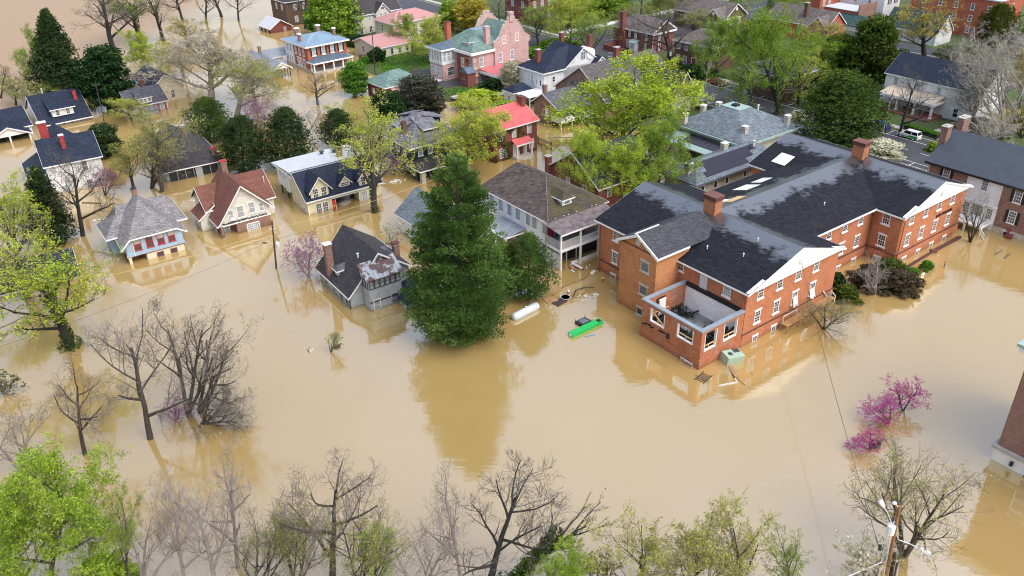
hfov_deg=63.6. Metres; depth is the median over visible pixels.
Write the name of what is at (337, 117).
cedar tree
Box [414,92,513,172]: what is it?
tree
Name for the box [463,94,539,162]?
brick house
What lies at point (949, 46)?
shrub
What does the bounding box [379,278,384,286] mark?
window
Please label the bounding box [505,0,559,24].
brick house
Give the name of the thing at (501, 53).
window
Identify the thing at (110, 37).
bare tree
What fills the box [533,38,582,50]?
shrub
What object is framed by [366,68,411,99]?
garage
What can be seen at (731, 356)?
hvac unit
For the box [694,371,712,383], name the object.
wire rack
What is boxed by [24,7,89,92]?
spruce tree
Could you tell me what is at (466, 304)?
pine tree
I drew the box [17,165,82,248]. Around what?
spruce tree
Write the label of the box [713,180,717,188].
window
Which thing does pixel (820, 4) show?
brick house
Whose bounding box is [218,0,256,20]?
bare tree
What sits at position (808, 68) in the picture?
tree
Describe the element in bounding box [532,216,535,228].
window
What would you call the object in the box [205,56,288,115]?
budding tree
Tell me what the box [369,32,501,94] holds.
grass
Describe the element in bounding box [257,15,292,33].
garage
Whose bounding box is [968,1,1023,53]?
cedar tree
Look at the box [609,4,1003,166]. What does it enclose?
road markings
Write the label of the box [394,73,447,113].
tree
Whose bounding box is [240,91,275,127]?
blossom tree
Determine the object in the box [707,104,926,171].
kerb
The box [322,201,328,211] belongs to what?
window
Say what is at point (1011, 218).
window
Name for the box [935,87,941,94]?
window
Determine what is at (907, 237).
window
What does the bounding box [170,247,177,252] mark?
window
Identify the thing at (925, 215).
window
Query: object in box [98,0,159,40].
tree
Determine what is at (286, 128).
cedar tree
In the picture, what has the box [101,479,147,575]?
tree
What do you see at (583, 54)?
window
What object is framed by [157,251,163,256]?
window
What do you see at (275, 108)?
bare tree
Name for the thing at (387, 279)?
window
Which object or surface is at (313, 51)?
window
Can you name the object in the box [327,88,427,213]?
tree
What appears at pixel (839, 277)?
shrub
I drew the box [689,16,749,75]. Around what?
tree
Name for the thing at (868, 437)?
redbud tree
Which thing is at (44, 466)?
tree
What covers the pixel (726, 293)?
window
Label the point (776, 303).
window
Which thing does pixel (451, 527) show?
bare tree
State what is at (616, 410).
water
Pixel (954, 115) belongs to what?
window
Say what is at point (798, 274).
window
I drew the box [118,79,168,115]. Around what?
cottage
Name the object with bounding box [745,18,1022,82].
back road
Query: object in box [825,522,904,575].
shrub
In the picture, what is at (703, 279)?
boarded door
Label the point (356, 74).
tree
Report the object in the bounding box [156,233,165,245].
window
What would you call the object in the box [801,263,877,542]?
overhead wire
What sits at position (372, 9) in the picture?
white house
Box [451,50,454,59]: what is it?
window
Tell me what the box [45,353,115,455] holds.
bare tree
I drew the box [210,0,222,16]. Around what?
bare tree
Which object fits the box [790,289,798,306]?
window
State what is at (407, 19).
tree
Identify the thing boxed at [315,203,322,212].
window
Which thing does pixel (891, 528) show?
utility pole
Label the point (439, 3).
pavement
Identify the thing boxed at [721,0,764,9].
tree
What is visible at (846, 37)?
tree
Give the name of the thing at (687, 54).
brown house
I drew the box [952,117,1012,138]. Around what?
shrub
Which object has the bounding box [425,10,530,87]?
mansion
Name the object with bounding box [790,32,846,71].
tree
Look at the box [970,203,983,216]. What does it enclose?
window
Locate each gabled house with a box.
[190,159,275,238]
[767,2,846,42]
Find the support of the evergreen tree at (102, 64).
on the water
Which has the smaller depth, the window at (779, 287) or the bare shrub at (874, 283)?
the window at (779, 287)
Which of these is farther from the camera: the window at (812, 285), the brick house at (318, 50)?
the brick house at (318, 50)
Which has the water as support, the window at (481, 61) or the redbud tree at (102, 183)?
the redbud tree at (102, 183)
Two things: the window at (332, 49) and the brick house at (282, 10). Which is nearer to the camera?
the window at (332, 49)
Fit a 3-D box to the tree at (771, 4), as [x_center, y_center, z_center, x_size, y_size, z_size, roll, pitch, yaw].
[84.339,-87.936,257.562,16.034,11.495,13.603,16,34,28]
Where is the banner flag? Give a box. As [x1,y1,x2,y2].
[333,199,336,209]
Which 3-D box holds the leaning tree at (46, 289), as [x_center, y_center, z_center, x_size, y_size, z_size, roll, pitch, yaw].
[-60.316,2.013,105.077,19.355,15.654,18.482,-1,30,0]
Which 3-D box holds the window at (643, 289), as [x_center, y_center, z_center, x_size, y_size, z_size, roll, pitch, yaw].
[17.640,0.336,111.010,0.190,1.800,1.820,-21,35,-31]
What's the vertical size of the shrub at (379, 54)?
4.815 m
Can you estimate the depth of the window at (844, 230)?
120.15 m
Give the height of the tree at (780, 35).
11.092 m
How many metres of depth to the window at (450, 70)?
211.65 m
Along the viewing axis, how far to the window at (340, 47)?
229.24 m
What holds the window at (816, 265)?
in the brick building
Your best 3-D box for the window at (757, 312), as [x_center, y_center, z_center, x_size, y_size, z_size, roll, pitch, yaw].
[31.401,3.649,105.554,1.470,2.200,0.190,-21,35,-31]
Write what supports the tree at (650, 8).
on the ground at (897, 120)
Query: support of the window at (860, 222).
in the brick building
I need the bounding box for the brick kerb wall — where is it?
[906,235,961,267]
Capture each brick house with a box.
[271,0,313,25]
[280,24,353,74]
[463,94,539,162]
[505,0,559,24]
[531,83,593,129]
[544,134,650,206]
[604,11,676,54]
[775,0,839,8]
[925,114,1023,240]
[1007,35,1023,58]
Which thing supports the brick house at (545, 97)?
on the ground at (897, 120)
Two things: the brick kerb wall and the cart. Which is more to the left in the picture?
the cart
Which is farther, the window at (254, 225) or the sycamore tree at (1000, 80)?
the sycamore tree at (1000, 80)
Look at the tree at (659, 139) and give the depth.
139.06 m
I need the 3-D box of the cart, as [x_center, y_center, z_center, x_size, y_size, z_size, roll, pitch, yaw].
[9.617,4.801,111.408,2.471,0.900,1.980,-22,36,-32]
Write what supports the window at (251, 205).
in the gabled house at (225, 201)
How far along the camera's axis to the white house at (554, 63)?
197.38 m
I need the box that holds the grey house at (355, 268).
[315,224,420,311]
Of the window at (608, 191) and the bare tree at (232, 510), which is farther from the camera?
the window at (608, 191)
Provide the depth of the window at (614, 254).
120.92 m
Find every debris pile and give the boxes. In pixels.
[564,263,589,271]
[577,291,598,300]
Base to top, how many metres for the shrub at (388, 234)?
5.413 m
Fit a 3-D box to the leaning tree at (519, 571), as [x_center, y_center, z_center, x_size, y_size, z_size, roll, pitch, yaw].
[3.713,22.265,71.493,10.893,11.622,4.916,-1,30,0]
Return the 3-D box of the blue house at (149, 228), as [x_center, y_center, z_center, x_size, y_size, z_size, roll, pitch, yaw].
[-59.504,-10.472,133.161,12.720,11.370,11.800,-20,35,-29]
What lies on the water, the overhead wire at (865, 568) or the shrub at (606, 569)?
the shrub at (606, 569)
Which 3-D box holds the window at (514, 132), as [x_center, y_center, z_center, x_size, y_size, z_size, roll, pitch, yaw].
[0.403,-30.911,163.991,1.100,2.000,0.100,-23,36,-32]
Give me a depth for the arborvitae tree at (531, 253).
114.33 m
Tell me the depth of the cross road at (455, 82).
211.19 m
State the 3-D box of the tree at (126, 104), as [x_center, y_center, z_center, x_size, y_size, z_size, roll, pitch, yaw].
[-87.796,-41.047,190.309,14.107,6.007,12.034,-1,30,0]
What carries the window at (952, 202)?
in the brick building
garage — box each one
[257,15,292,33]
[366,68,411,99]
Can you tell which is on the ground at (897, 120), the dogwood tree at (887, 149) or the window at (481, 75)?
the dogwood tree at (887, 149)
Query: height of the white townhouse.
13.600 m
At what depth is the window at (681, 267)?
110.23 m
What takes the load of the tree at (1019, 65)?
on the ground at (897, 120)
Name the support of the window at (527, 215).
in the white house at (558, 215)
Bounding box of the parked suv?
[897,128,921,140]
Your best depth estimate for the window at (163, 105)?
198.76 m
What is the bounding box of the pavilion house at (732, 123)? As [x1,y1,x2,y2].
[662,101,803,159]
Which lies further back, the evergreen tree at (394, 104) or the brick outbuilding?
the brick outbuilding
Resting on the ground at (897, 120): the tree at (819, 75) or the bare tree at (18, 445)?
the tree at (819, 75)
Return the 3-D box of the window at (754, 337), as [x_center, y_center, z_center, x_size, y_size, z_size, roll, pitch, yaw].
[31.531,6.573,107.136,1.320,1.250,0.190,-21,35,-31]
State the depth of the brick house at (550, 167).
141.63 m
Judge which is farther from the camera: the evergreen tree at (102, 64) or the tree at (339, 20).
the tree at (339, 20)
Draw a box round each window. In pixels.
[61,185,67,192]
[80,160,88,171]
[132,239,142,251]
[145,236,154,248]
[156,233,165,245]
[157,102,166,110]
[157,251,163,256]
[166,230,176,242]
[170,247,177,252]
[224,226,230,232]
[227,209,235,220]
[235,205,245,218]
[246,221,259,230]
[247,201,256,214]
[258,202,264,212]
[310,47,317,56]
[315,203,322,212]
[319,45,326,54]
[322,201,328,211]
[328,44,335,52]
[337,42,343,51]
[361,190,367,200]
[369,281,374,290]
[373,298,381,310]
[374,279,379,288]
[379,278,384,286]
[384,276,389,284]
[390,274,395,282]
[391,291,399,303]
[395,272,400,281]
[418,147,423,156]
[430,64,435,74]
[436,66,441,76]
[442,51,446,61]
[447,50,450,60]
[447,66,454,74]
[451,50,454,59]
[479,57,483,67]
[480,74,483,82]
[499,52,502,62]
[499,147,506,158]
[499,199,502,210]
[507,203,510,214]
[510,49,513,59]
[512,128,515,137]
[516,208,519,219]
[526,213,529,224]
[527,123,530,133]
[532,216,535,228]
[542,224,546,233]
[581,51,585,59]
[607,188,611,196]
[611,249,618,265]
[612,231,618,243]
[627,30,631,36]
[633,32,637,38]
[635,304,641,316]
[637,282,648,296]
[639,258,649,275]
[678,264,683,273]
[683,55,686,63]
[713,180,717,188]
[721,285,730,299]
[752,307,761,325]
[752,333,758,341]
[756,288,763,301]
[770,323,777,331]
[771,298,780,315]
[775,279,783,291]
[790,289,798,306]
[794,270,801,282]
[807,280,816,296]
[812,261,819,273]
[826,231,831,239]
[838,241,844,256]
[841,224,847,233]
[852,233,860,248]
[857,217,863,226]
[875,232,887,248]
[880,213,890,226]
[893,77,898,84]
[902,232,911,247]
[908,215,914,225]
[916,225,924,240]
[922,208,928,218]
[930,218,938,233]
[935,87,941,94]
[936,201,942,212]
[939,168,953,178]
[943,211,951,226]
[949,195,955,205]
[951,108,958,118]
[962,200,970,212]
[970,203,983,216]
[980,180,989,191]
[985,208,993,220]
[1003,209,1020,225]
[1009,189,1023,204]
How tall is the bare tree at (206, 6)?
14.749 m
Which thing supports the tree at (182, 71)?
on the water
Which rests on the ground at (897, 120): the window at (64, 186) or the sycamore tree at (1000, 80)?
the sycamore tree at (1000, 80)
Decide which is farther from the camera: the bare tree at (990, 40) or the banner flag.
the bare tree at (990, 40)
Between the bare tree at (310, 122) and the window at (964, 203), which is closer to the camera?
the window at (964, 203)
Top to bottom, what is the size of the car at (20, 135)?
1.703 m
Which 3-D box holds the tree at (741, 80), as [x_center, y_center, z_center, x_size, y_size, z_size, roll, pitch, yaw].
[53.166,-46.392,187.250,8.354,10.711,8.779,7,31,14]
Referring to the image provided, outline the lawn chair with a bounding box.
[1005,227,1012,239]
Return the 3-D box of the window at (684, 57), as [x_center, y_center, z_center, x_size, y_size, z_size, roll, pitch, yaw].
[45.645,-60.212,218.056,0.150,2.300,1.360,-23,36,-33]
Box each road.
[397,0,934,170]
[408,68,460,87]
[572,0,774,51]
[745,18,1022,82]
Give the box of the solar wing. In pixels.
[662,140,766,191]
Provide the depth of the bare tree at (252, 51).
211.63 m
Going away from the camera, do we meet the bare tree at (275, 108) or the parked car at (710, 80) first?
the bare tree at (275, 108)
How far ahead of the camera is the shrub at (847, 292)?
114.81 m
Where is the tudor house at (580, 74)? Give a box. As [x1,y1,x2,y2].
[552,46,694,118]
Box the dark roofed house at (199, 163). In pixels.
[145,120,222,182]
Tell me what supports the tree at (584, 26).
on the ground at (897, 120)
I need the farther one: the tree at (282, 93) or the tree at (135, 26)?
the tree at (135, 26)
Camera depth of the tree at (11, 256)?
116.98 m
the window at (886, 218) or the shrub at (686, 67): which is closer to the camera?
the window at (886, 218)
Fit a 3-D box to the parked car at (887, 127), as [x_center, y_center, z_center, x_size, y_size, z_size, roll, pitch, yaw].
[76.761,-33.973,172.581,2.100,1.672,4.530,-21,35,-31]
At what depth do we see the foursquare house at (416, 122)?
158.68 m
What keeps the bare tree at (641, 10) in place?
on the ground at (897, 120)
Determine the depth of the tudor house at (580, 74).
185.54 m
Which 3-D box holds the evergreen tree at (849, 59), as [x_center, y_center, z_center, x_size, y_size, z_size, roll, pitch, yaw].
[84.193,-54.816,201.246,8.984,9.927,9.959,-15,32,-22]
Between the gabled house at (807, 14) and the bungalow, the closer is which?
the bungalow
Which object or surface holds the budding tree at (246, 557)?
on the water
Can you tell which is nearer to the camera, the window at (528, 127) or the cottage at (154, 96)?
the window at (528, 127)
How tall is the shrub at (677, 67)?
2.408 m
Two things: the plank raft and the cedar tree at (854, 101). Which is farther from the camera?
the cedar tree at (854, 101)
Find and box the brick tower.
[991,339,1023,475]
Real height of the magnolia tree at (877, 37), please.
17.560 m
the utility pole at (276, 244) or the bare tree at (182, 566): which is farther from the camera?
the utility pole at (276, 244)
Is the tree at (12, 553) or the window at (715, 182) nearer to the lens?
the tree at (12, 553)
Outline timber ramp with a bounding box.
[779,291,835,333]
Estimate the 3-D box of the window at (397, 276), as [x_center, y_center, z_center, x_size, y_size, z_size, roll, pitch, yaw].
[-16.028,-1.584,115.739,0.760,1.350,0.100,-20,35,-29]
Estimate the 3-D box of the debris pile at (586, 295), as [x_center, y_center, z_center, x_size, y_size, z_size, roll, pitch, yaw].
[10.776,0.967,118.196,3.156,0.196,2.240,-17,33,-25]
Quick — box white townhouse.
[840,0,899,19]
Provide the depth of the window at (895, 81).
184.97 m
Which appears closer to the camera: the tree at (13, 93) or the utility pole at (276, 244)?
the utility pole at (276, 244)
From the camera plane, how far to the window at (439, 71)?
211.42 m
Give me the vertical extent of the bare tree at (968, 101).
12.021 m
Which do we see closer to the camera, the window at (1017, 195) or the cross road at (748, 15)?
the window at (1017, 195)
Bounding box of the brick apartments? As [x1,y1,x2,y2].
[910,0,1023,39]
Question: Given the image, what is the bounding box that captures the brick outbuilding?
[824,1,877,31]
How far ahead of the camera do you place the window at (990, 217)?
132.90 m
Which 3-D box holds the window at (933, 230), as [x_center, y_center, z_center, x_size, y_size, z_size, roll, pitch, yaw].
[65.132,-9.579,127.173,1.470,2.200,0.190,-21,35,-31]
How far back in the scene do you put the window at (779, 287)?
105.91 m
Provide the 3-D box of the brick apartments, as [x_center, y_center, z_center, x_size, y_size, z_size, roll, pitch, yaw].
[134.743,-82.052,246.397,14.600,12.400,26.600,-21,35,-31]
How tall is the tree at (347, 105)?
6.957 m
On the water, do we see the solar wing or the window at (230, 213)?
the solar wing
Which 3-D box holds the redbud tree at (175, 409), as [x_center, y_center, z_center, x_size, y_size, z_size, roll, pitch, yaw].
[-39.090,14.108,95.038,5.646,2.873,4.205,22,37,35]
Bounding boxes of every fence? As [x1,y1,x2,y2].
[537,136,551,149]
[553,267,596,295]
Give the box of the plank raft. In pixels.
[542,296,557,303]
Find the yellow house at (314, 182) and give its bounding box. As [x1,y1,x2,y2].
[271,145,382,214]
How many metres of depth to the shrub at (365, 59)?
229.53 m
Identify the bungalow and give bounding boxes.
[25,87,92,127]
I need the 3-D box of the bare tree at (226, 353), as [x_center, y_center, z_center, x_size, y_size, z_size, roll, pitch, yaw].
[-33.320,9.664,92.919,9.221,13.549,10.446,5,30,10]
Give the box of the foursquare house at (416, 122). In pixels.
[375,110,471,183]
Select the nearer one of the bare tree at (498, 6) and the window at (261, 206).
the window at (261, 206)
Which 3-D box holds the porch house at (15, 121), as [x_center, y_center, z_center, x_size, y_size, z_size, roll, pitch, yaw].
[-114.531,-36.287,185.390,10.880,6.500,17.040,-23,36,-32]
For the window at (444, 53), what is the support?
in the mansion
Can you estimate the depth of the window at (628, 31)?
234.45 m
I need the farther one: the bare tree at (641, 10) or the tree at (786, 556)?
the bare tree at (641, 10)
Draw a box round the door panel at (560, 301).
[552,298,567,306]
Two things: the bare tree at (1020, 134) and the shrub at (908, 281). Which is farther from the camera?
the bare tree at (1020, 134)
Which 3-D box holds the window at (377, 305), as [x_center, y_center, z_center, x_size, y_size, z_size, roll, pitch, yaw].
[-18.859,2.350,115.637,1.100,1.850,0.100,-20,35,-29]
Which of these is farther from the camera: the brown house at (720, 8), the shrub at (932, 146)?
the brown house at (720, 8)
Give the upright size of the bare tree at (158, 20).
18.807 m
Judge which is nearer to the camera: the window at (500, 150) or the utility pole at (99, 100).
the window at (500, 150)
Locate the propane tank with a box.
[511,302,539,320]
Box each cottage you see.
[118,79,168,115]
[393,187,493,248]
[887,6,953,46]
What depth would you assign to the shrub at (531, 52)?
218.03 m
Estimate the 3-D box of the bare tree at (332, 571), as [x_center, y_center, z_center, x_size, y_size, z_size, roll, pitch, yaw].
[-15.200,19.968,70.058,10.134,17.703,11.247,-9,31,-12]
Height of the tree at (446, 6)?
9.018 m
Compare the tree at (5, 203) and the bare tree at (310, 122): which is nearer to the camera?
the tree at (5, 203)
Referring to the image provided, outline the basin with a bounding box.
[560,294,570,299]
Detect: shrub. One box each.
[0,369,28,395]
[79,548,142,575]
[86,122,124,156]
[324,331,343,351]
[346,34,366,46]
[360,56,372,64]
[366,46,386,63]
[380,220,412,247]
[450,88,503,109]
[478,77,504,91]
[491,100,515,107]
[528,46,535,58]
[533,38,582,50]
[580,548,623,575]
[663,60,680,68]
[674,63,725,81]
[788,110,810,129]
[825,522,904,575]
[832,283,864,305]
[833,272,846,291]
[844,262,892,294]
[852,251,889,296]
[874,256,909,279]
[876,268,926,298]
[908,267,921,274]
[918,260,934,272]
[924,141,937,152]
[933,45,984,61]
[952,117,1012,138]
[991,109,1023,132]
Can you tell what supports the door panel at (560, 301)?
on the water
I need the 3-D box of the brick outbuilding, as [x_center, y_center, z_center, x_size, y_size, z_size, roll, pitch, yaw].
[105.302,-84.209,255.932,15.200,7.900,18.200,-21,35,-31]
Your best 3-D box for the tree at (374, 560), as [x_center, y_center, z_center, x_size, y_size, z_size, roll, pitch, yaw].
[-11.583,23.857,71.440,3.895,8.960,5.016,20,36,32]
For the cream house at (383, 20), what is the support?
on the ground at (897, 120)
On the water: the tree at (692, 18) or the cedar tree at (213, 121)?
the cedar tree at (213, 121)
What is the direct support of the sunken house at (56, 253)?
in the water
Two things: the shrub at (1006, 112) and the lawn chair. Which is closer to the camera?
the lawn chair
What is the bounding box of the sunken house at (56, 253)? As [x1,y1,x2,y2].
[0,247,79,295]
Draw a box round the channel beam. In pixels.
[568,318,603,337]
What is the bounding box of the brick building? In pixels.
[594,133,973,369]
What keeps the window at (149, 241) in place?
in the blue house at (149, 228)
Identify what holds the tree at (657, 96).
on the water
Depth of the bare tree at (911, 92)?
164.83 m
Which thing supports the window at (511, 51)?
in the mansion
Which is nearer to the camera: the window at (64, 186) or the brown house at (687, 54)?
the window at (64, 186)
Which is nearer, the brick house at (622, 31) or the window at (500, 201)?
the window at (500, 201)
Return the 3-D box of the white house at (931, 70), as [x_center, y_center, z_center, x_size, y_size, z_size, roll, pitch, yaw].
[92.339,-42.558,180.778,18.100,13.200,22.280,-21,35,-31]
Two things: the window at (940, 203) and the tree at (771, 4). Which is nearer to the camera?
the window at (940, 203)
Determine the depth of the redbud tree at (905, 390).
93.00 m
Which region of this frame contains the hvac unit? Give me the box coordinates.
[719,348,744,365]
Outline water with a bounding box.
[0,0,1023,575]
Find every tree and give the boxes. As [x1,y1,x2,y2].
[0,64,19,97]
[0,75,27,104]
[0,167,55,254]
[0,228,72,302]
[0,229,127,351]
[0,391,51,472]
[0,428,137,575]
[0,473,88,575]
[7,22,73,97]
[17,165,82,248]
[21,75,60,95]
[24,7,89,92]
[42,146,119,236]
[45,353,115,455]
[67,43,134,110]
[69,0,167,49]
[80,296,199,440]
[84,167,125,195]
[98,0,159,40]
[101,97,155,121]
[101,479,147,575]
[106,141,153,186]
[113,485,202,575]
[116,28,172,72]
[120,24,263,99]
[123,110,204,192]
[128,293,241,415]
[133,126,190,188]
[137,0,166,40]
[145,474,216,575]
[148,456,246,575]
[153,392,195,424]
[154,35,207,76]
[155,0,193,21]
[162,16,212,47]
[168,311,266,422]
[178,96,234,141]
[181,364,258,442]
[189,434,256,569]
[195,0,216,22]
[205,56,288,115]
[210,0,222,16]
[211,113,271,172]
[217,504,309,575]
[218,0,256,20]
[221,64,293,105]
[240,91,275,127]
[241,48,276,85]
[250,486,338,575]
[253,106,319,167]
[260,96,306,123]
[262,445,390,575]
[279,228,323,278]
[282,97,331,137]
[290,0,308,28]
[301,2,328,30]
[301,70,344,104]
[303,0,365,37]
[314,108,356,146]
[314,487,421,575]
[323,98,353,118]
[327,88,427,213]
[335,60,368,96]
[346,517,397,575]
[368,89,408,123]
[373,499,468,575]
[381,154,406,174]
[384,11,419,40]
[387,61,451,108]
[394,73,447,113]
[395,11,449,57]
[397,151,523,349]
[404,455,472,575]
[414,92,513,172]
[438,0,456,26]
[442,447,583,575]
[451,0,489,31]
[488,0,511,19]
[494,242,526,295]
[496,488,619,575]
[498,60,520,88]
[501,231,560,299]
[517,4,555,45]
[522,0,573,27]
[523,531,598,575]
[533,48,716,156]
[540,0,610,47]
[555,124,608,192]
[558,13,625,48]
[569,0,601,23]
[580,499,681,575]
[588,133,673,204]
[595,0,632,17]
[608,2,646,22]
[619,106,706,188]
[621,4,703,64]
[623,0,662,14]
[640,0,676,18]
[659,0,693,13]
[659,499,755,575]
[676,8,714,30]
[685,488,779,575]
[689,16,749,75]
[692,90,710,106]
[702,1,819,115]
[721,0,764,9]
[730,60,765,104]
[738,23,791,59]
[754,0,809,15]
[760,513,815,575]
[767,46,830,104]
[788,293,864,339]
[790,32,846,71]
[791,68,898,148]
[801,19,846,42]
[804,68,841,103]
[816,32,856,71]
[832,44,872,79]
[839,428,1001,575]
[840,12,909,85]
[841,427,892,454]
[856,393,905,431]
[868,137,906,161]
[878,373,934,410]
[886,62,941,136]
[890,0,970,55]
[933,36,974,63]
[937,20,1023,132]
[945,73,987,117]
[950,96,1023,143]
[950,190,996,242]
[952,21,1022,69]
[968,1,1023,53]
[991,26,1023,72]
[998,96,1023,138]
[1004,46,1023,107]
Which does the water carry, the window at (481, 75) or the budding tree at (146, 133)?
the budding tree at (146, 133)
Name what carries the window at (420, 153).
in the foursquare house at (416, 122)
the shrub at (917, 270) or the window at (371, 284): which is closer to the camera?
the window at (371, 284)
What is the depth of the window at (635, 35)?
232.96 m
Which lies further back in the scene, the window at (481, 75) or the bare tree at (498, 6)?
the bare tree at (498, 6)
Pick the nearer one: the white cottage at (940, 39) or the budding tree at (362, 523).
the budding tree at (362, 523)
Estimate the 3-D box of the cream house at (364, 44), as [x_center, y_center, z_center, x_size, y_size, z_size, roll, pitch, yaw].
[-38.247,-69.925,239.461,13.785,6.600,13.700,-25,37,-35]
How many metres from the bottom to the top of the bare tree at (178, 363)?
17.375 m
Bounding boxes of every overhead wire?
[0,190,405,346]
[106,173,448,275]
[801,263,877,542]
[849,562,881,575]
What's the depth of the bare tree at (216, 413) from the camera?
92.95 m
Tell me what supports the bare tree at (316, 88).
in the water
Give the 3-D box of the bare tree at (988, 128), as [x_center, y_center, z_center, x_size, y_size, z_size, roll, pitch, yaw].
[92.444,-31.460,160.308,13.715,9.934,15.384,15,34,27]
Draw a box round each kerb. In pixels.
[608,52,936,142]
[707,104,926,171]
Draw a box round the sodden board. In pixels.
[727,365,739,377]
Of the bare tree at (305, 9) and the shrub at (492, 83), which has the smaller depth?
the shrub at (492, 83)
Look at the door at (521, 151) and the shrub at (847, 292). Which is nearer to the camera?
the shrub at (847, 292)
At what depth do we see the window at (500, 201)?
133.52 m
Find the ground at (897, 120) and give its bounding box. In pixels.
[343,0,1023,146]
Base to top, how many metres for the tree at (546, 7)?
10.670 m
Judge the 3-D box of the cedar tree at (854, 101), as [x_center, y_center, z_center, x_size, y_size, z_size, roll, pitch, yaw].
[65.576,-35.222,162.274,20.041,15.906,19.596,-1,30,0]
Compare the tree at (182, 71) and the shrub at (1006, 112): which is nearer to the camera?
the shrub at (1006, 112)
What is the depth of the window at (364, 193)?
149.08 m
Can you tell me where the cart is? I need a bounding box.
[575,317,590,325]
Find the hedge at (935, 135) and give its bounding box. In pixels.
[903,123,939,139]
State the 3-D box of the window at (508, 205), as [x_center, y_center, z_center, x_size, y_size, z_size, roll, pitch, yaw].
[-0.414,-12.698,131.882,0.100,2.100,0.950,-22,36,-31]
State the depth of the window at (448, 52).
209.39 m
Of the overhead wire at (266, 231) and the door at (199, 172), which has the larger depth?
the door at (199, 172)
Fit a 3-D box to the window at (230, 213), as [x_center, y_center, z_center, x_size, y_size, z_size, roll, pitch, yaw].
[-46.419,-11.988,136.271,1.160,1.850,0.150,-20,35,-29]
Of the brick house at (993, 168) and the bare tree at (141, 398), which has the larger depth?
the brick house at (993, 168)
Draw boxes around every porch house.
[0,105,32,142]
[245,45,292,77]
[738,57,817,102]
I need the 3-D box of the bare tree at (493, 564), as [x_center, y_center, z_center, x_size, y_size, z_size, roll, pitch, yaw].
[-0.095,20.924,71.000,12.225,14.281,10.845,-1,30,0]
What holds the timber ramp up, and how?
in the water
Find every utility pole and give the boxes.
[92,82,104,122]
[269,221,279,268]
[372,33,375,73]
[877,499,930,575]
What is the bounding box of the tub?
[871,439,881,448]
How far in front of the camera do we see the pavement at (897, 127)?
186.03 m
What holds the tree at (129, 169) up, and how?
on the water
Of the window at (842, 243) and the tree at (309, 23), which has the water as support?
the tree at (309, 23)
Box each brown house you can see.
[666,27,738,72]
[672,0,747,34]
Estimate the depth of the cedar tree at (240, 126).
158.82 m
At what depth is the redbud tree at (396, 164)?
158.43 m
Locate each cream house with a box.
[130,65,185,100]
[352,30,411,56]
[372,7,439,42]
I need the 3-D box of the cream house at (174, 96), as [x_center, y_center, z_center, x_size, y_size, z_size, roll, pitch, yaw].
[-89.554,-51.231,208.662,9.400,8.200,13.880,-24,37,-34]
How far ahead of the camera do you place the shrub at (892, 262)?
120.11 m
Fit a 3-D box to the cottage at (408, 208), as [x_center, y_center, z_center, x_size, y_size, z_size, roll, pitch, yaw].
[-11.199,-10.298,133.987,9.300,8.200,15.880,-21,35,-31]
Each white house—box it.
[22,120,107,193]
[336,0,401,34]
[459,162,609,271]
[502,31,605,107]
[876,51,1008,122]
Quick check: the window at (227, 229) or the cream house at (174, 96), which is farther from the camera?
the cream house at (174, 96)
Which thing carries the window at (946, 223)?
in the brick building
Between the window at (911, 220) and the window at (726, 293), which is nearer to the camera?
the window at (726, 293)
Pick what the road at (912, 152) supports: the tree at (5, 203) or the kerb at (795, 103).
the kerb at (795, 103)
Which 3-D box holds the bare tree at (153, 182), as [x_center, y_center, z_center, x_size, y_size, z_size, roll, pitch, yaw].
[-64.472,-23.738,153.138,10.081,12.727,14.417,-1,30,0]
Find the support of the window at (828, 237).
in the brick building
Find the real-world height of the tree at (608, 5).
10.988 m
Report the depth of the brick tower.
84.38 m
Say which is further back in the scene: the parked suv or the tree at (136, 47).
the tree at (136, 47)
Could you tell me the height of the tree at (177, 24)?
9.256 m
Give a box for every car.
[13,133,28,137]
[707,78,724,86]
[870,121,890,131]
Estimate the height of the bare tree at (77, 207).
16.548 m
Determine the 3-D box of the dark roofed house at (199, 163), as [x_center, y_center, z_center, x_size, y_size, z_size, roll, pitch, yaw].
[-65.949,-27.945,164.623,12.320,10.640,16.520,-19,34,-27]
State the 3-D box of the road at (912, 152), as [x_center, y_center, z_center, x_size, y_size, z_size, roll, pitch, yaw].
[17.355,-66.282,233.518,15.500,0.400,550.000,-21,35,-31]
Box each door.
[195,166,202,176]
[519,145,523,153]
[699,274,707,289]
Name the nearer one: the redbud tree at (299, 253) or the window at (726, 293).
the window at (726, 293)
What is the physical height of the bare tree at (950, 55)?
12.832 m
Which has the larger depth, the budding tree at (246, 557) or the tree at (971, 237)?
the tree at (971, 237)
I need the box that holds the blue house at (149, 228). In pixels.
[96,187,187,264]
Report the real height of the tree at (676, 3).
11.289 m
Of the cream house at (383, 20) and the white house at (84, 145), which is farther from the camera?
the cream house at (383, 20)
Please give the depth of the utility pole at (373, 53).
219.77 m
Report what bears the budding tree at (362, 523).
on the water
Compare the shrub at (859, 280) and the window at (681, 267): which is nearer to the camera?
the window at (681, 267)
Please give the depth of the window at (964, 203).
135.46 m
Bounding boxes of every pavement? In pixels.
[423,0,565,37]
[566,0,727,33]
[620,53,938,140]
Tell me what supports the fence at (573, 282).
in the water

